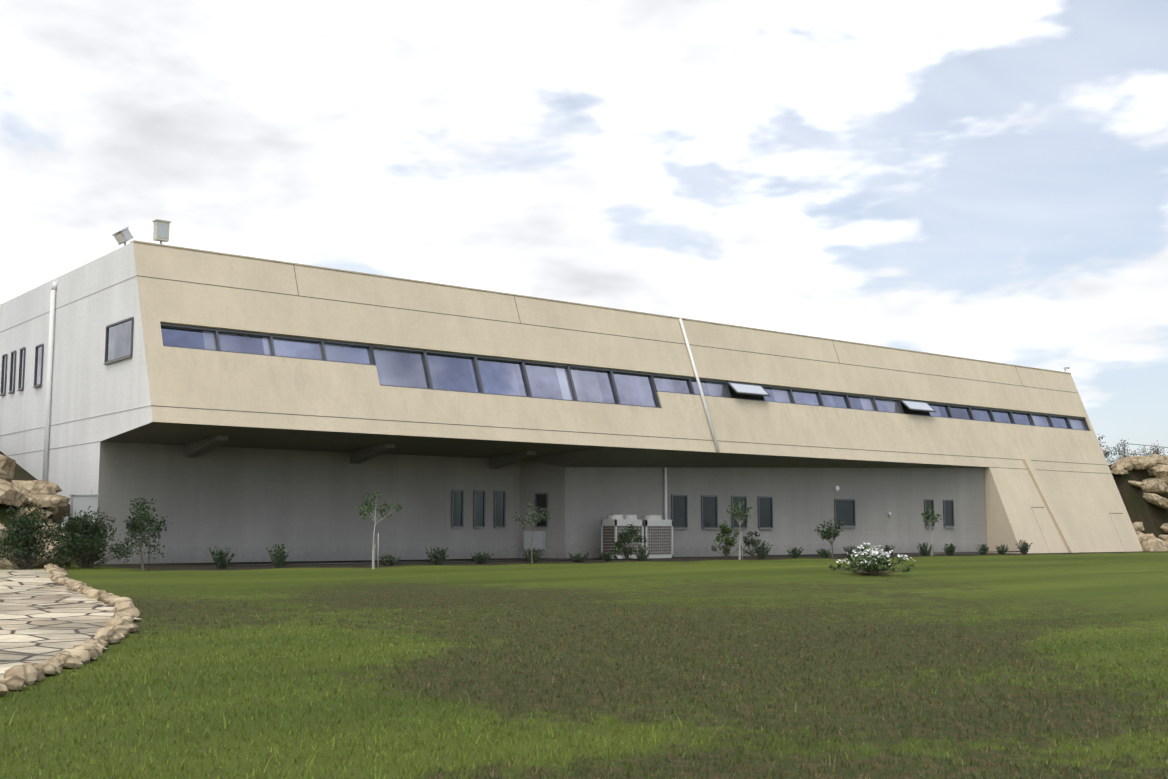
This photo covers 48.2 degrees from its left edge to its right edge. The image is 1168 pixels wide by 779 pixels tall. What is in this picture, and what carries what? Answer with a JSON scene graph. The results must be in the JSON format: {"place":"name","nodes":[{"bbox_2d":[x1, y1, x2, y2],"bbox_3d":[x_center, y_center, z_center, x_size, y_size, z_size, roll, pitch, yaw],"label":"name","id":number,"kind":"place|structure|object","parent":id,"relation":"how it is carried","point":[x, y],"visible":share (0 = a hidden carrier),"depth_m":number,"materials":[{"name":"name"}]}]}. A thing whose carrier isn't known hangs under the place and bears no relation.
{"place":"outdoors","nodes":[
{"label":"outdoors","id":0,"kind":"place"},
{"bbox_2d":[0,451,1167,778],"bbox_3d":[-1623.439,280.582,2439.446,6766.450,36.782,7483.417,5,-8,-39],"label":"ground","id":1,"kind":"structure","parent":0,"point":[1122,585],"depth_m":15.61,"materials":[{"name":"green plant"}]},
{"bbox_2d":[0,454,71,568],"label":"rockery boulders","id":2,"kind":"object","parent":1,"relation":"on","point":[16,492],"visible":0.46,"depth_m":33.27,"materials":[{"name":"stone"}]},
{"bbox_2d":[0,498,79,569],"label":"shrub","id":3,"kind":"object","parent":1,"relation":"on","point":[25,542],"visible":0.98,"depth_m":30.13,"materials":[{"name":"green plant"}]},
{"bbox_2d":[0,569,139,685],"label":"flagstone terrace","id":4,"kind":"structure","parent":1,"relation":"on","point":[43,617],"depth_m":18.71,"materials":[{"name":"beige stone"}]},
{"bbox_2d":[0,563,139,695],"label":"terrace edging stones","id":5,"kind":"object","parent":1,"relation":"on","point":[119,624],"visible":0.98,"depth_m":15.40,"materials":[{"name":"stone"}]},
{"bbox_2d":[61,486,98,566],"bbox_3d":[-13.329,3.567,33.901,0.740,2.184,2.172,0,-6,2],"label":"meter box","id":6,"kind":"object","parent":1,"relation":"on","point":[78,502],"visible":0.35,"depth_m":34.56,"materials":[{"name":"grey metal"}]},
{"bbox_2d":[48,505,138,567],"bbox_3d":[-11.899,3.605,31.718,2.063,1.564,1.687,1,-6,-9],"label":"shrub","id":7,"kind":"object","parent":1,"relation":"on","point":[91,540],"visible":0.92,"depth_m":31.54,"materials":[{"name":"green plant"}]},
{"bbox_2d":[118,497,166,570],"bbox_3d":[-10.105,3.340,29.974,1.083,1.745,1.505,-1,-6,13],"label":"sapling tree","id":8,"kind":"object","parent":1,"relation":"on","point":[134,525],"visible":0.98,"depth_m":29.88,"materials":[{"name":"green plant"}]},
{"bbox_2d":[356,490,401,568],"bbox_3d":[-5.124,3.530,32.701,1.040,2.027,0.912,-1,-6,10],"label":"sapling tree","id":9,"kind":"object","parent":1,"relation":"on","point":[369,509],"visible":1,"depth_m":32.79,"materials":[{"name":"green plant"}]},
{"bbox_2d":[510,502,549,563],"bbox_3d":[-1.513,4.059,36.707,1.014,1.800,1.030,5,-8,-39],"label":"sapling tree","id":10,"kind":"object","parent":1,"relation":"on","point":[532,518],"visible":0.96,"depth_m":36.68,"materials":[{"name":"green plant"}]},
{"bbox_2d":[0,240,1142,563],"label":"museum building","id":11,"kind":"structure","parent":1,"relation":"on","point":[246,408],"depth_m":42.21,"materials":[{"name":"beige concrete"}]},
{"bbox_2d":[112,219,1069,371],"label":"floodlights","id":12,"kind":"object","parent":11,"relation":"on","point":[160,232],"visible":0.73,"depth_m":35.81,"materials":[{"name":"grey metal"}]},
{"bbox_2d":[208,540,1031,568],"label":"shrubs","id":13,"kind":"object","parent":1,"relation":"on","point":[221,558],"visible":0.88,"depth_m":38.26,"materials":[{"name":"green plant"}]},
{"bbox_2d":[609,522,646,558],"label":"shrub","id":14,"kind":"object","parent":1,"relation":"on","point":[628,551],"visible":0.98,"depth_m":41.00,"materials":[{"name":"green plant"}]},
{"bbox_2d":[228,551,1028,565],"bbox_3d":[4.679,5.448,42.527,34.800,0.075,0.040,5,-8,-39],"label":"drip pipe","id":15,"kind":"object","parent":1,"relation":"on","point":[547,560],"visible":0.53,"depth_m":36.82,"materials":[{"name":"black plastic"}]},
{"bbox_2d":[601,515,672,558],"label":"outdoor ac units","id":16,"kind":"object","parent":1,"relation":"on","point":[656,531],"visible":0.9,"depth_m":43.99,"materials":[{"name":"grey metal"}]},
{"bbox_2d":[711,520,744,557],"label":"shrub","id":17,"kind":"object","parent":1,"relation":"on","point":[727,540],"visible":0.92,"depth_m":44.64,"materials":[{"name":"green plant"}]},
{"bbox_2d":[726,499,751,559],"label":"sapling tree","id":18,"kind":"object","parent":1,"relation":"on","point":[739,511],"visible":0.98,"depth_m":42.41,"materials":[{"name":"green plant"}]},
{"bbox_2d":[742,531,761,557],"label":"shrub","id":19,"kind":"object","parent":1,"relation":"on","point":[752,542],"visible":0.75,"depth_m":45.02,"materials":[{"name":"green plant"}]},
{"bbox_2d":[814,519,844,557],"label":"sapling tree","id":20,"kind":"object","parent":1,"relation":"on","point":[827,533],"visible":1,"depth_m":45.41,"materials":[{"name":"green plant"}]},
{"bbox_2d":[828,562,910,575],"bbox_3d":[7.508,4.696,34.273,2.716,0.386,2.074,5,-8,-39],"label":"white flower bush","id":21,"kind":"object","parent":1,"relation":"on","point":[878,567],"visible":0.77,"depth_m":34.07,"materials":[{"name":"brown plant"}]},
{"bbox_2d":[836,543,915,574],"bbox_3d":[7.628,4.472,34.522,1.682,0.885,1.815,3,-7,-26],"label":"white flower bush","id":22,"kind":"object","parent":1,"relation":"on","point":[869,557],"visible":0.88,"depth_m":34.36,"materials":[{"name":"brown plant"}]},
{"bbox_2d":[921,504,943,555],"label":"sapling tree","id":23,"kind":"object","parent":1,"relation":"on","point":[927,517],"visible":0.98,"depth_m":49.00,"materials":[{"name":"green plant"}]},
{"bbox_2d":[1098,434,1114,464],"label":"mound shrub","id":24,"kind":"object","parent":1,"relation":"on","point":[1106,454],"visible":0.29,"depth_m":66.40,"materials":[{"name":"green plant"}]},
{"bbox_2d":[1106,439,1137,463],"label":"mound shrub","id":25,"kind":"object","parent":1,"relation":"on","point":[1124,448],"visible":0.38,"depth_m":68.64,"materials":[{"name":"green plant"}]},
{"bbox_2d":[1106,443,1167,464],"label":"railing","id":26,"kind":"object","parent":1,"relation":"on","point":[1144,454],"visible":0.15,"depth_m":65.37,"materials":[{"name":"grey metal"}]},
{"bbox_2d":[1110,454,1167,550],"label":"mound rocks","id":27,"kind":"object","parent":1,"relation":"on","point":[1157,467],"visible":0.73,"depth_m":63.54,"materials":[{"name":"stone"}]},
{"bbox_2d":[1139,443,1167,455],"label":"mound shrub","id":28,"kind":"object","parent":1,"relation":"on","point":[1155,451],"visible":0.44,"depth_m":71.06,"materials":[{"name":"green plant"}]},
{"bbox_2d":[0,0,1167,464],"label":"sky","id":29,"kind":"structure","parent":0,"point":[985,180],"materials":[{"name":"white"}]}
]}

